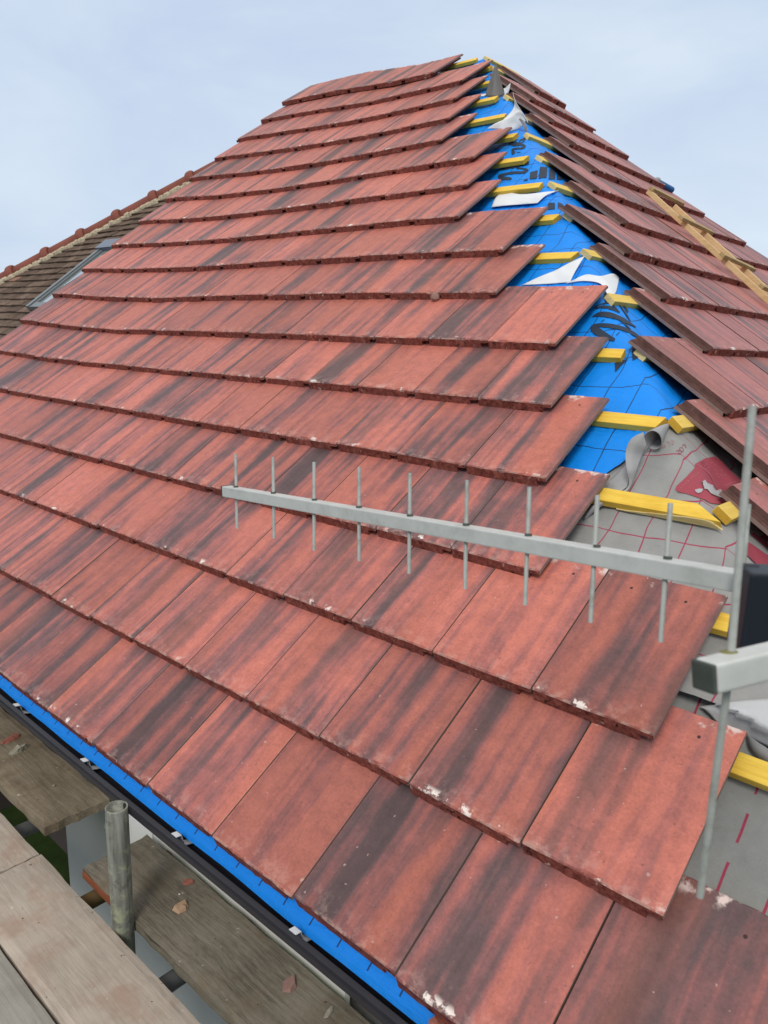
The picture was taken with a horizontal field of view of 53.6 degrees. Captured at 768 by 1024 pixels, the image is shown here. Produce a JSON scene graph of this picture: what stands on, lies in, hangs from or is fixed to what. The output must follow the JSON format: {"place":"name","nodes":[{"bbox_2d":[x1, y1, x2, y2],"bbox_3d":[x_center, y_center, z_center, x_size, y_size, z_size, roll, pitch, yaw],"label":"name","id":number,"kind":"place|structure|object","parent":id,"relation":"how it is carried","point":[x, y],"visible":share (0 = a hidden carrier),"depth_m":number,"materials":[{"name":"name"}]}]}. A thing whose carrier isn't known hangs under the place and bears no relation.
{"place":"outdoors","nodes":[
{"label":"outdoors","id":0,"kind":"place"},
{"bbox_2d":[0,805,69,885],"bbox_3d":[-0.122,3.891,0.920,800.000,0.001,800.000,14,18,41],"label":"ground","id":1,"kind":"structure","parent":0,"point":[49,849],"depth_m":5.97,"materials":[{"name":"green plant"}]},
{"bbox_2d":[105,800,135,953],"bbox_3d":[-0.760,2.121,2.351,0.071,2.746,0.060,14,18,41],"label":"scaffold tube","id":2,"kind":"object","parent":1,"relation":"on","point":[119,863],"visible":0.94,"depth_m":2.06,"materials":[{"name":"grey metal"}]},
{"bbox_2d":[0,855,200,1023],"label":"scaffold board","id":3,"kind":"object","parent":2,"relation":"attached to","point":[70,955],"visible":0.99,"depth_m":1.99,"materials":[{"name":"beige wood"}]},
{"bbox_2d":[82,835,369,1023],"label":"scaffold board","id":4,"kind":"object","parent":2,"relation":"attached to","point":[229,964],"visible":0.9,"depth_m":2.04,"materials":[{"name":"brown wood"}]},
{"bbox_2d":[172,899,188,913],"bbox_3d":[-0.580,1.125,2.171,0.039,0.014,0.043,14,18,41],"label":"tile chip","id":5,"kind":"object","parent":4,"relation":"on","point":[180,907],"visible":1,"depth_m":2.16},
{"bbox_2d":[182,879,193,884],"bbox_3d":[-0.585,1.103,2.273,0.035,0.009,0.021,1,13,-2],"label":"tile chip","id":6,"kind":"object","parent":4,"relation":"on","point":[187,881],"visible":1,"depth_m":2.27,"materials":[{"name":"red tile"}]},
{"bbox_2d":[282,974,296,992],"bbox_3d":[-0.241,1.194,1.927,0.037,0.013,0.045,-2,14,-17],"label":"tile chip","id":7,"kind":"object","parent":4,"relation":"on","point":[289,985],"visible":1,"depth_m":1.92,"materials":[{"name":"tile"}]},
{"bbox_2d":[324,1006,333,1017],"bbox_3d":[-0.134,1.218,1.856,0.013,0.006,0.043,7,14,21],"label":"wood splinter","id":8,"kind":"object","parent":4,"relation":"on","point":[328,1012],"visible":1,"depth_m":1.85,"materials":[{"name":"beige wood"}]},
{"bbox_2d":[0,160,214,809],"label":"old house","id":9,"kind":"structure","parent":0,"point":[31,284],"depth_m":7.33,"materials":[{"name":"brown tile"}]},
{"bbox_2d":[0,54,767,1023],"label":"house","id":10,"kind":"structure","parent":0,"point":[378,784],"depth_m":2.44,"materials":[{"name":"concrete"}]},
{"bbox_2d":[80,850,171,908],"bbox_3d":[-1.002,1.193,2.152,0.048,0.048,1.000,14,18,41],"label":"cross tube","id":11,"kind":"object","parent":10,"relation":"attached to","point":[92,899],"depth_m":2.27,"materials":[{"name":"metal"}]},
{"bbox_2d":[0,949,54,1023],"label":"scaffold board","id":12,"kind":"object","parent":11,"relation":"on","point":[20,1003],"visible":1,"depth_m":1.86,"materials":[{"name":"beige wood"}]},
{"bbox_2d":[159,919,253,992],"bbox_3d":[-0.689,1.268,1.875,0.048,0.048,1.000,14,18,41],"label":"cross tube","id":13,"kind":"object","parent":10,"relation":"attached to","point":[172,980],"depth_m":2.00,"materials":[{"name":"grey metal"}]},
{"bbox_2d":[430,292,439,301],"bbox_3d":[0.228,-0.960,3.390,0.042,0.044,0.038,14,18,41],"label":"tile crumb","id":14,"kind":"object","parent":10,"relation":"on","point":[434,296],"visible":1,"depth_m":3.38,"materials":[{"name":"pink ceramic"}]},
{"bbox_2d":[428,1016,444,1023],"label":"tile crumb","id":15,"kind":"object","parent":10,"relation":"on","point":[435,1020],"visible":1,"depth_m":1.41,"materials":[{"name":"orange tile"}]},
{"bbox_2d":[221,454,767,648],"bbox_3d":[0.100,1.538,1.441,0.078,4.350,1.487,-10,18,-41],"label":"tv aerial","id":16,"kind":"object","parent":10,"relation":"attached to","point":[752,628],"visible":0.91,"depth_m":1.01,"materials":[{"name":"metal"}]},
{"bbox_2d":[691,406,767,898],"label":"tv aerial","id":17,"kind":"object","parent":16,"relation":"attached to","point":[727,671],"visible":1,"depth_m":0.57,"materials":[{"name":"metal"}]},
{"bbox_2d":[655,177,674,192],"bbox_3d":[2.146,-2.507,5.833,0.262,0.088,0.054,-8,17,-37],"label":"membrane roll","id":18,"kind":"object","parent":10,"relation":"on","point":[669,188],"visible":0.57,"depth_m":5.84,"materials":[{"name":"blue plastic"}]},
{"bbox_2d":[646,186,767,303],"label":"roofing ladder","id":19,"kind":"object","parent":10,"relation":"on","point":[739,269],"visible":1,"depth_m":4.63,"materials":[{"name":"beige wood"}]},
{"bbox_2d":[0,0,767,272],"label":"sky","id":20,"kind":"structure","parent":0,"point":[105,104],"materials":[{"name":"blue"}]},
{"bbox_3d":[-1.727,1.210,2.210,6.600,0.049,0.049,14,18,41],"label":"ledger tube","id":21,"kind":"object","parent":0,"visible":0},
{"bbox_2d":[14,790,101,837],"bbox_3d":[-1.349,1.110,2.458,0.048,0.048,1.000,14,18,41],"label":"cross tube","id":22,"kind":"object","parent":21,"relation":"on","point":[26,828],"depth_m":2.58,"materials":[{"name":"grey metal"}]},
{"bbox_2d":[0,813,38,873],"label":"scaffold board","id":23,"kind":"object","parent":22,"relation":"on","point":[16,849],"visible":0.86,"depth_m":2.40,"materials":[{"name":"beige wood"}]},
{"bbox_2d":[0,706,109,835],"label":"scaffold board","id":24,"kind":"object","parent":22,"relation":"on","point":[34,772],"visible":0.96,"depth_m":2.73,"materials":[{"name":"wood"}]},
{"bbox_2d":[0,733,19,743],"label":"tile chip","id":25,"kind":"object","parent":24,"relation":"on","point":[13,737],"visible":1,"depth_m":3.01,"materials":[{"name":"red ceramic"}]},
{"bbox_2d":[8,743,28,755],"bbox_3d":[-1.412,0.914,2.946,0.036,0.017,0.090,7,14,21],"label":"mortar lump","id":26,"kind":"object","parent":24,"relation":"on","point":[18,749],"visible":1,"depth_m":2.93,"materials":[{"name":"grey concrete"}]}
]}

